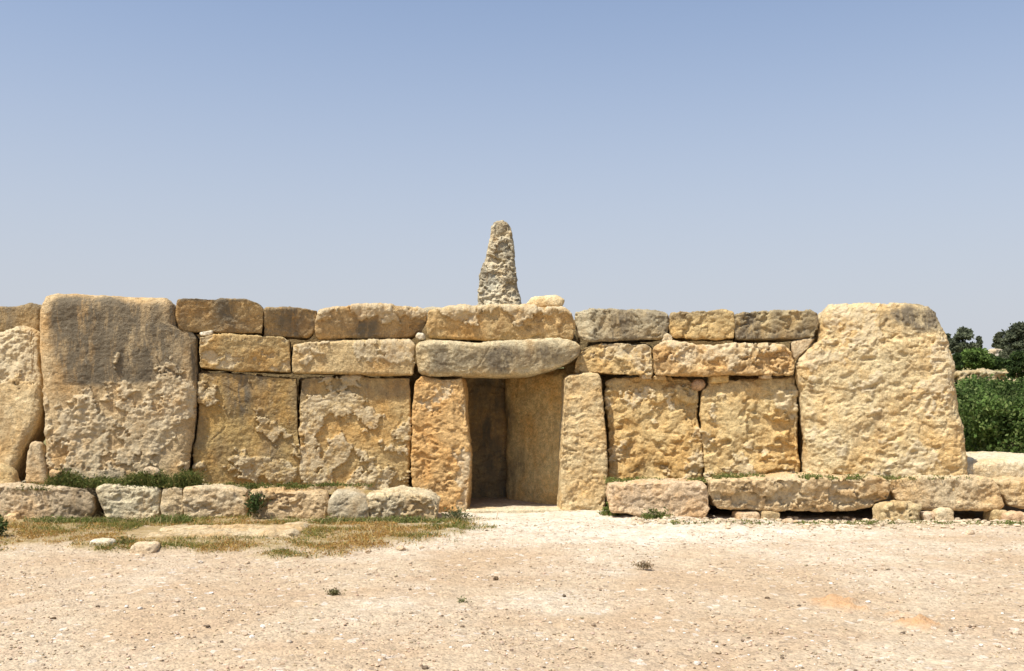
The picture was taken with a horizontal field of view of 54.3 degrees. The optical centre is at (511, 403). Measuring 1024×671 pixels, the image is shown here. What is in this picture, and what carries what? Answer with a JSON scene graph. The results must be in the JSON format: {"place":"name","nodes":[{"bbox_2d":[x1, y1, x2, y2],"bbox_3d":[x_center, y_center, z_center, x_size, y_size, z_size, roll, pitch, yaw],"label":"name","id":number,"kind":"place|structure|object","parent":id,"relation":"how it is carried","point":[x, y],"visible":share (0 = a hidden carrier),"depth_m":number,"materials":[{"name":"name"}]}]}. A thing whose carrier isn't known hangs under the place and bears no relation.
{"place":"outdoors","nodes":[
{"label":"outdoors","id":0,"kind":"place"},
{"bbox_2d":[0,510,499,558],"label":"dry grass","id":1,"kind":"structure","parent":0,"point":[236,538],"depth_m":11.99,"materials":[{"name":"brown plant"}]},
{"bbox_2d":[315,488,372,494],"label":"soil","id":2,"kind":"structure","parent":0,"point":[366,491],"depth_m":14.63,"materials":[{"name":"beige soil"}]},
{"bbox_2d":[0,326,45,481],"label":"leaning megalith","id":3,"kind":"object","parent":2,"relation":"on","point":[22,418],"visible":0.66,"depth_m":13.92,"materials":[{"name":"stone"}]},
{"bbox_2d":[0,303,41,331],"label":"course block","id":4,"kind":"structure","parent":3,"relation":"on","point":[28,314],"depth_m":14.28,"materials":[{"name":"stone"}]},
{"bbox_2d":[39,293,201,482],"bbox_3d":[-5.617,-0.110,14.477,2.138,2.900,1.205,0,0,-13],"label":"corner megalith","id":5,"kind":"object","parent":2,"relation":"on","point":[120,381],"visible":0.84,"depth_m":13.95,"materials":[{"name":"stone"}]},
{"bbox_2d":[0,367,1023,670],"bbox_3d":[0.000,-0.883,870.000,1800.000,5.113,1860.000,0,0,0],"label":"ground","id":6,"kind":"structure","parent":0,"point":[622,535],"depth_m":8.15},
{"bbox_2d":[0,511,8,536],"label":"weed","id":7,"kind":"object","parent":6,"relation":"on","point":[3,524],"visible":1,"depth_m":11.79,"materials":[{"name":"green plant"}]},
{"bbox_2d":[4,512,20,519],"bbox_3d":[-6.699,1.543,13.379,0.207,0.167,0.179,0,0,0],"label":"bench chip","id":8,"kind":"object","parent":6,"relation":"on","point":[10,516],"visible":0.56,"depth_m":13.31,"materials":[{"name":"stone"}]},
{"bbox_2d":[0,481,103,519],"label":"bench stone","id":9,"kind":"object","parent":6,"relation":"on","point":[60,500],"visible":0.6,"depth_m":13.48,"materials":[{"name":"stone"}]},
{"bbox_2d":[0,462,20,482],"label":"fallen stone","id":10,"kind":"object","parent":9,"relation":"on","point":[8,474],"visible":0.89,"depth_m":13.59,"materials":[{"name":"stone"}]},
{"bbox_2d":[25,441,48,483],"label":"wedge stone","id":11,"kind":"object","parent":9,"relation":"on","point":[37,469],"visible":0.75,"depth_m":13.76,"materials":[{"name":"stone"}]},
{"bbox_2d":[89,538,116,544],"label":"embedded stone","id":12,"kind":"object","parent":6,"relation":"on","point":[102,541],"visible":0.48,"depth_m":10.99,"materials":[{"name":"stone"}]},
{"bbox_2d":[115,534,135,543],"bbox_3d":[-4.293,1.525,11.085,0.224,0.136,0.218,0,0,-19],"label":"weed","id":13,"kind":"object","parent":6,"relation":"on","point":[120,541],"visible":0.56,"depth_m":11.09,"materials":[{"name":"green plant"}]},
{"bbox_2d":[96,483,165,520],"bbox_3d":[-5.218,1.351,13.812,0.882,0.531,0.675,0,0,-4],"label":"bench stone","id":14,"kind":"object","parent":6,"relation":"on","point":[128,501],"visible":0.73,"depth_m":13.51,"materials":[{"name":"stone"}]},
{"bbox_2d":[130,541,160,553],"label":"embedded stone","id":15,"kind":"object","parent":6,"relation":"on","point":[147,547],"visible":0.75,"depth_m":10.63,"materials":[{"name":"stone"}]},
{"bbox_2d":[160,487,183,517],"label":"bench stone","id":16,"kind":"object","parent":6,"relation":"on","point":[171,500],"visible":0.45,"depth_m":13.52,"materials":[{"name":"stone"}]},
{"bbox_2d":[7,467,372,490],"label":"grass","id":17,"kind":"structure","parent":6,"relation":"on","point":[163,482],"depth_m":13.60,"materials":[{"name":"green plant"}]},
{"bbox_2d":[49,469,61,476],"bbox_3d":[-6.247,0.958,13.658,0.164,0.112,0.119,0,0,0],"label":"bench chip","id":18,"kind":"object","parent":17,"relation":"on","point":[52,472],"visible":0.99,"depth_m":13.61,"materials":[{"name":"stone"}]},
{"bbox_2d":[143,466,159,475],"bbox_3d":[-4.939,0.921,13.677,0.224,0.135,0.123,0,0,-8],"label":"bench chip","id":19,"kind":"object","parent":17,"relation":"on","point":[155,469],"visible":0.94,"depth_m":13.63,"materials":[{"name":"stone"}]},
{"bbox_2d":[182,483,251,518],"bbox_3d":[-4.042,1.406,13.812,0.917,0.603,0.711,0,0,0],"label":"bench stone","id":20,"kind":"object","parent":6,"relation":"on","point":[212,499],"visible":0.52,"depth_m":13.51,"materials":[{"name":"stone"}]},
{"bbox_2d":[145,521,311,537],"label":"flat slab","id":21,"kind":"structure","parent":6,"relation":"on","point":[286,530],"depth_m":12.09,"materials":[{"name":"stone"}]},
{"bbox_2d":[24,511,447,524],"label":"grass","id":22,"kind":"structure","parent":6,"relation":"on","point":[170,517],"depth_m":13.12,"materials":[{"name":"green plant"}]},
{"bbox_2d":[192,372,300,485],"bbox_3d":[-3.906,0.532,14.793,1.568,2.037,0.829,0,0,-13],"label":"orthostat","id":23,"kind":"object","parent":6,"relation":"on","point":[247,428],"visible":0.73,"depth_m":14.46,"materials":[{"name":"stone"}]},
{"bbox_2d":[199,333,291,373],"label":"course block","id":24,"kind":"structure","parent":23,"relation":"on","point":[228,352],"depth_m":14.37,"materials":[{"name":"stone"}]},
{"bbox_2d":[200,330,214,335],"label":"chock stone","id":25,"kind":"object","parent":24,"relation":"on","point":[207,333],"visible":0.9,"depth_m":14.29,"materials":[{"name":"stone"}]},
{"bbox_2d":[175,298,263,336],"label":"course block","id":26,"kind":"structure","parent":24,"relation":"on","point":[196,316],"depth_m":14.34,"materials":[{"name":"stone"}]},
{"bbox_2d":[263,306,316,340],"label":"course block","id":27,"kind":"structure","parent":24,"relation":"on","point":[289,322],"depth_m":14.59,"materials":[{"name":"stone"}]},
{"bbox_2d":[243,487,270,515],"bbox_3d":[-3.449,1.304,13.368,0.336,0.387,0.292,0,0,35],"label":"weed","id":28,"kind":"object","parent":6,"relation":"on","point":[254,500],"visible":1,"depth_m":13.35,"materials":[{"name":"green plant"}]},
{"bbox_2d":[249,485,329,518],"bbox_3d":[-3.050,1.448,13.828,1.086,0.616,0.699,0,0,-5],"label":"bench stone","id":29,"kind":"object","parent":6,"relation":"on","point":[303,502],"visible":0.55,"depth_m":13.56,"materials":[{"name":"stone"}]},
{"bbox_2d":[197,325,453,486],"bbox_3d":[-3.974,0.105,16.250,6.324,2.925,1.496,0,0,-6],"label":"joint","id":30,"kind":"object","parent":6,"relation":"on","point":[415,376],"visible":0.02,"depth_m":15.74,"materials":[{"name":"stone"}]},
{"bbox_2d":[323,587,346,595],"bbox_3d":[-1.479,1.570,8.323,0.168,0.084,0.126,0,0,33],"label":"weed","id":31,"kind":"object","parent":6,"relation":"on","point":[333,592],"visible":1,"depth_m":8.32,"materials":[{"name":"green plant"}]},
{"bbox_2d":[327,488,369,518],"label":"bench stone","id":32,"kind":"object","parent":6,"relation":"on","point":[352,502],"visible":0.78,"depth_m":13.42,"materials":[{"name":"stone"}]},
{"bbox_2d":[298,375,411,496],"bbox_3d":[-2.388,0.575,15.142,1.694,2.051,0.816,0,0,-11],"label":"orthostat","id":33,"kind":"object","parent":6,"relation":"on","point":[354,429],"visible":0.81,"depth_m":14.79,"materials":[{"name":"stone"}]},
{"bbox_2d":[291,339,414,376],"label":"course block","id":34,"kind":"structure","parent":33,"relation":"on","point":[384,357],"depth_m":14.68,"materials":[{"name":"stone"}]},
{"bbox_2d":[314,303,426,339],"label":"course block","id":35,"kind":"structure","parent":34,"relation":"on","point":[363,321],"depth_m":14.78,"materials":[{"name":"stone"}]},
{"bbox_2d":[396,545,405,550],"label":"loose stone","id":36,"kind":"object","parent":6,"relation":"on","point":[401,548],"visible":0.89,"depth_m":10.87,"materials":[{"name":"stone"}]},
{"bbox_2d":[366,485,440,518],"bbox_3d":[-1.519,1.413,13.960,1.035,0.485,1.079,0,0,0],"label":"bench stone","id":37,"kind":"object","parent":6,"relation":"on","point":[403,500],"visible":0.78,"depth_m":13.53,"materials":[{"name":"stone"}]},
{"bbox_2d":[424,306,440,315],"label":"boulder","id":38,"kind":"object","parent":6,"relation":"on","point":[427,309],"visible":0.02,"depth_m":18.53,"materials":[{"name":"stone"}]},
{"bbox_2d":[410,376,472,512],"bbox_3d":[-1.061,0.659,15.181,0.912,2.154,0.854,0,0,0],"label":"door jamb","id":39,"kind":"object","parent":6,"relation":"on","point":[441,457],"depth_m":14.84,"materials":[{"name":"stone"}]},
{"bbox_2d":[416,338,580,378],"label":"lintel","id":40,"kind":"structure","parent":39,"relation":"on","point":[507,359],"depth_m":14.78,"materials":[{"name":"stone"}]},
{"bbox_2d":[415,332,424,340],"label":"chock stone","id":41,"kind":"object","parent":40,"relation":"on","point":[419,336],"visible":1,"depth_m":14.88,"materials":[{"name":"stone"}]},
{"bbox_2d":[426,303,575,341],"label":"course block","id":42,"kind":"structure","parent":40,"relation":"on","point":[480,323],"depth_m":14.88,"materials":[{"name":"stone"}]},
{"bbox_2d":[526,295,564,307],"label":"rounded stone","id":43,"kind":"object","parent":42,"relation":"on","point":[548,300],"visible":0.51,"depth_m":15.14,"materials":[{"name":"stone"}]},
{"bbox_2d":[441,507,472,519],"bbox_3d":[-0.745,1.504,13.559,0.434,0.236,0.407,0,0,0],"label":"weed","id":44,"kind":"object","parent":6,"relation":"on","point":[455,514],"visible":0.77,"depth_m":13.51,"materials":[{"name":"green plant"}]},
{"bbox_2d":[456,595,471,602],"bbox_3d":[-0.384,1.577,8.010,0.127,0.067,0.157,0,0,0],"label":"weed","id":45,"kind":"object","parent":6,"relation":"on","point":[462,600],"visible":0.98,"depth_m":7.99,"materials":[{"name":"green plant"}]},
{"bbox_2d":[465,378,506,497],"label":"passage slab","id":46,"kind":"structure","parent":6,"relation":"on","point":[487,417],"depth_m":16.90,"materials":[{"name":"stone"}]},
{"bbox_2d":[477,220,521,305],"bbox_3d":[-0.278,-1.164,20.844,1.260,5.358,0.714,0,0,0],"label":"standing stone","id":47,"kind":"object","parent":6,"relation":"on","point":[498,279],"visible":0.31,"depth_m":20.60,"materials":[{"name":"stone"}]},
{"bbox_2d":[466,506,562,512],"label":"threshold slab","id":48,"kind":"structure","parent":6,"relation":"on","point":[518,509],"depth_m":14.77,"materials":[{"name":"stone"}]},
{"bbox_2d":[505,368,567,504],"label":"passage slab","id":49,"kind":"structure","parent":6,"relation":"on","point":[533,405],"depth_m":16.21,"materials":[{"name":"stone"}]},
{"bbox_2d":[454,326,578,367],"bbox_3d":[0.073,-0.949,16.469,2.013,0.737,1.538,0,0,0],"label":"joint","id":50,"kind":"object","parent":49,"relation":"on","point":[576,340],"visible":0.04,"depth_m":15.72,"materials":[{"name":"stone"}]},
{"bbox_2d":[557,372,607,510],"bbox_3d":[1.061,0.629,15.157,0.746,2.204,0.855,0,0,0],"label":"door jamb","id":51,"kind":"object","parent":6,"relation":"on","point":[582,466],"depth_m":14.81,"materials":[{"name":"stone"}]},
{"bbox_2d":[601,502,614,514],"bbox_3d":[1.381,1.509,14.276,0.262,0.227,0.328,0,0,40],"label":"weed","id":52,"kind":"object","parent":6,"relation":"on","point":[606,510],"visible":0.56,"depth_m":14.28,"materials":[{"name":"green plant"}]},
{"bbox_2d":[631,560,653,568],"bbox_3d":[1.291,1.569,9.725,0.165,0.094,0.232,0,0,-40],"label":"weed","id":53,"kind":"object","parent":6,"relation":"on","point":[643,565],"visible":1,"depth_m":9.70,"materials":[{"name":"brown plant"}]},
{"bbox_2d":[641,507,668,518],"bbox_3d":[1.981,1.525,13.862,0.326,0.189,0.300,0,0,39],"label":"weed","id":54,"kind":"object","parent":6,"relation":"on","point":[656,512],"visible":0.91,"depth_m":13.82,"materials":[{"name":"green plant"}]},
{"bbox_2d":[606,478,709,518],"bbox_3d":[2.098,1.368,14.308,1.514,0.572,0.696,0,0,0],"label":"bench stone","id":55,"kind":"object","parent":6,"relation":"on","point":[677,497],"visible":0.9,"depth_m":14.02,"materials":[{"name":"stone"}]},
{"bbox_2d":[604,375,703,479],"bbox_3d":[2.191,0.582,15.282,1.529,2.079,0.899,0,0,11],"label":"orthostat","id":56,"kind":"object","parent":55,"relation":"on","point":[654,427],"visible":0.77,"depth_m":14.96,"materials":[{"name":"stone"}]},
{"bbox_2d":[574,342,654,376],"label":"course block","id":57,"kind":"structure","parent":56,"relation":"on","point":[635,359],"depth_m":14.94,"materials":[{"name":"stone"}]},
{"bbox_2d":[575,308,669,342],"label":"course block","id":58,"kind":"structure","parent":57,"relation":"on","point":[608,325],"depth_m":14.90,"materials":[{"name":"stone"}]},
{"bbox_2d":[639,374,651,379],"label":"chock stone","id":59,"kind":"object","parent":56,"relation":"on","point":[643,377],"visible":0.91,"depth_m":14.88,"materials":[{"name":"stone"}]},
{"bbox_2d":[652,375,665,379],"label":"chock stone","id":60,"kind":"object","parent":56,"relation":"on","point":[657,377],"visible":0.96,"depth_m":14.84,"materials":[{"name":"stone"}]},
{"bbox_2d":[691,379,705,390],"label":"chock stone","id":61,"kind":"object","parent":56,"relation":"on","point":[698,384],"visible":1,"depth_m":14.79,"materials":[{"name":"stone"}]},
{"bbox_2d":[564,332,796,498],"bbox_3d":[3.726,0.104,16.252,5.756,2.908,1.516,0,0,5],"label":"joint","id":62,"kind":"object","parent":6,"relation":"on","point":[569,370],"visible":0.01,"depth_m":15.69,"materials":[{"name":"stone"}]},
{"bbox_2d":[732,510,760,519],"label":"prop stone","id":63,"kind":"object","parent":6,"relation":"on","point":[738,514],"visible":0.56,"depth_m":13.97,"materials":[{"name":"stone"}]},
{"bbox_2d":[699,375,800,485],"bbox_3d":[3.559,0.545,14.972,1.500,1.952,0.878,0,0,10],"label":"orthostat","id":64,"kind":"object","parent":6,"relation":"on","point":[749,425],"visible":0.69,"depth_m":14.63,"materials":[{"name":"stone"}]},
{"bbox_2d":[707,375,728,383],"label":"chock stone","id":65,"kind":"object","parent":64,"relation":"on","point":[718,379],"visible":0.94,"depth_m":14.69,"materials":[{"name":"stone"}]},
{"bbox_2d":[652,340,794,376],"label":"course block","id":66,"kind":"structure","parent":64,"relation":"on","point":[675,358],"depth_m":14.57,"materials":[{"name":"stone"}]},
{"bbox_2d":[660,333,671,341],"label":"chock stone","id":67,"kind":"object","parent":66,"relation":"on","point":[666,336],"visible":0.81,"depth_m":14.77,"materials":[{"name":"stone"}]},
{"bbox_2d":[669,309,734,341],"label":"course block","id":68,"kind":"structure","parent":66,"relation":"on","point":[718,325],"depth_m":14.70,"materials":[{"name":"stone"}]},
{"bbox_2d":[733,309,818,342],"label":"course block","id":69,"kind":"structure","parent":66,"relation":"on","point":[772,326],"depth_m":14.52,"materials":[{"name":"stone"}]},
{"bbox_2d":[790,338,813,358],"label":"wedge stone","id":70,"kind":"object","parent":66,"relation":"on","point":[798,347],"visible":0.97,"depth_m":14.45,"materials":[{"name":"stone"}]},
{"bbox_2d":[759,374,771,378],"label":"chock stone","id":71,"kind":"object","parent":64,"relation":"on","point":[763,376],"visible":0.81,"depth_m":14.54,"materials":[{"name":"stone"}]},
{"bbox_2d":[755,510,779,519],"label":"prop stone","id":72,"kind":"object","parent":6,"relation":"on","point":[770,514],"visible":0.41,"depth_m":13.95,"materials":[{"name":"stone"}]},
{"bbox_2d":[782,518,793,522],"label":"loose stone","id":73,"kind":"object","parent":6,"relation":"on","point":[788,520],"visible":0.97,"depth_m":13.24,"materials":[{"name":"stone"}]},
{"bbox_2d":[598,510,1022,525],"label":"ground cover","id":74,"kind":"object","parent":6,"relation":"on","point":[871,522],"visible":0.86,"depth_m":13.29,"materials":[{"name":"green plant"}]},
{"bbox_2d":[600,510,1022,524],"bbox_3d":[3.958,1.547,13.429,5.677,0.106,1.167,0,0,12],"label":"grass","id":75,"kind":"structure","parent":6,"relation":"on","point":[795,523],"depth_m":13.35,"materials":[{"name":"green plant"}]},
{"bbox_2d":[628,515,1023,535],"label":"rubble","id":76,"kind":"object","parent":6,"relation":"on","point":[962,522],"visible":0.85,"depth_m":13.28,"materials":[{"name":"beige stone"}]},
{"bbox_2d":[872,500,921,520],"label":"prop stone","id":77,"kind":"object","parent":6,"relation":"on","point":[891,510],"visible":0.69,"depth_m":13.57,"materials":[{"name":"stone"}]},
{"bbox_2d":[920,511,934,520],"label":"prop stone","id":78,"kind":"object","parent":6,"relation":"on","point":[926,515],"visible":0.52,"depth_m":13.57,"materials":[{"name":"stone"}]},
{"bbox_2d":[932,507,954,520],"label":"prop stone","id":79,"kind":"object","parent":6,"relation":"on","point":[945,513],"visible":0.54,"depth_m":13.51,"materials":[{"name":"stone"}]},
{"bbox_2d":[952,353,965,370],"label":"bush","id":80,"kind":"object","parent":6,"relation":"on","point":[960,364],"visible":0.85,"depth_m":43.85,"materials":[{"name":"green plant"}]},
{"bbox_2d":[948,326,979,354],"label":"tree","id":81,"kind":"object","parent":6,"relation":"on","point":[958,344],"visible":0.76,"depth_m":71.59,"materials":[{"name":"green plant"}]},
{"bbox_2d":[965,530,974,534],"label":"loose stone","id":82,"kind":"object","parent":6,"relation":"on","point":[968,532],"visible":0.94,"depth_m":12.29,"materials":[{"name":"stone"}]},
{"bbox_2d":[960,347,995,369],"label":"bush","id":83,"kind":"object","parent":6,"relation":"on","point":[973,358],"visible":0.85,"depth_m":45.61,"materials":[{"name":"green plant"}]},
{"bbox_2d":[975,336,982,348],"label":"tree","id":84,"kind":"object","parent":6,"relation":"on","point":[979,341],"visible":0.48,"depth_m":73.79,"materials":[{"name":"green plant"}]},
{"bbox_2d":[954,368,1015,381],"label":"field wall","id":85,"kind":"structure","parent":6,"relation":"on","point":[963,374],"depth_m":38.56,"materials":[{"name":"stone"}]},
{"bbox_2d":[954,373,1023,452],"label":"thicket","id":86,"kind":"object","parent":6,"relation":"on","point":[991,413],"visible":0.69,"depth_m":22.95,"materials":[{"name":"green plant"}]},
{"bbox_2d":[983,509,1005,520],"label":"prop stone","id":87,"kind":"object","parent":6,"relation":"on","point":[992,515],"visible":0.43,"depth_m":13.79,"materials":[{"name":"stone"}]},
{"bbox_2d":[966,451,1023,477],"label":"flat slab","id":88,"kind":"structure","parent":6,"relation":"on","point":[993,464],"depth_m":14.46,"materials":[{"name":"stone"}]},
{"bbox_2d":[988,348,1001,355],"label":"field wall","id":89,"kind":"structure","parent":6,"relation":"on","point":[994,351],"depth_m":58.01,"materials":[{"name":"stone"}]},
{"bbox_2d":[986,354,1005,369],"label":"bush","id":90,"kind":"object","parent":6,"relation":"on","point":[999,363],"visible":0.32,"depth_m":46.68,"materials":[{"name":"green plant"}]},
{"bbox_2d":[991,332,1003,348],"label":"tree","id":91,"kind":"object","parent":6,"relation":"on","point":[995,344],"visible":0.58,"depth_m":74.84,"materials":[{"name":"green plant"}]},
{"bbox_2d":[998,347,1015,368],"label":"bush","id":92,"kind":"object","parent":6,"relation":"on","point":[1005,353],"visible":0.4,"depth_m":51.83,"materials":[{"name":"green plant"}]},
{"bbox_2d":[999,321,1023,351],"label":"tree","id":93,"kind":"object","parent":6,"relation":"on","point":[1013,337],"visible":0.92,"depth_m":69.66,"materials":[{"name":"green plant"}]},
{"bbox_2d":[1001,510,1023,520],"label":"prop stone","id":94,"kind":"object","parent":6,"relation":"on","point":[1013,515],"visible":0.61,"depth_m":13.61,"materials":[{"name":"stone"}]},
{"bbox_2d":[1003,350,1023,379],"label":"bush","id":95,"kind":"object","parent":6,"relation":"on","point":[1014,364],"visible":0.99,"depth_m":35.82,"materials":[{"name":"green plant"}]},
{"bbox_2d":[1010,629,1021,634],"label":"loose stone","id":96,"kind":"object","parent":6,"relation":"on","point":[1016,632],"visible":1,"depth_m":6.92,"materials":[{"name":"stone"}]},
{"bbox_2d":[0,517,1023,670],"bbox_3d":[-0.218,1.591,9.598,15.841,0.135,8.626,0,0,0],"label":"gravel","id":97,"kind":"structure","parent":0,"point":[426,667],"depth_m":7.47,"materials":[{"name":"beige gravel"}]},
{"bbox_2d":[0,0,1023,354],"label":"sky","id":98,"kind":"structure","parent":0,"point":[667,156],"materials":[{"name":"blue"}]},
{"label":"soil","id":99,"kind":"structure","parent":0,"visible":0},
{"bbox_2d":[604,470,973,482],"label":"grass","id":100,"kind":"structure","parent":99,"relation":"on","point":[854,478],"depth_m":14.15,"materials":[{"name":"green plant"}]},
{"bbox_2d":[706,472,890,511],"bbox_3d":[4.042,1.260,14.180,2.519,0.555,0.730,0,0,3],"label":"bench stone","id":101,"kind":"object","parent":99,"relation":"on","point":[779,491],"visible":0.99,"depth_m":13.93,"materials":[{"name":"stone"}]},
{"bbox_2d":[793,302,967,500],"bbox_3d":[5.353,-0.031,14.697,2.344,2.892,1.381,0,0,12],"label":"corner megalith","id":102,"kind":"object","parent":99,"relation":"on","point":[875,386],"visible":0.85,"depth_m":14.13,"materials":[{"name":"stone"}]},
{"bbox_2d":[890,474,1003,511],"bbox_3d":[6.081,1.241,14.149,1.552,0.535,0.663,0,0,3],"label":"bench stone","id":103,"kind":"object","parent":99,"relation":"on","point":[980,493],"visible":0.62,"depth_m":13.86,"materials":[{"name":"stone"}]},
{"bbox_2d":[992,476,1023,508],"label":"bench stone","id":104,"kind":"object","parent":99,"relation":"on","point":[1011,488],"visible":0.7,"depth_m":13.92,"materials":[{"name":"stone"}]}
]}

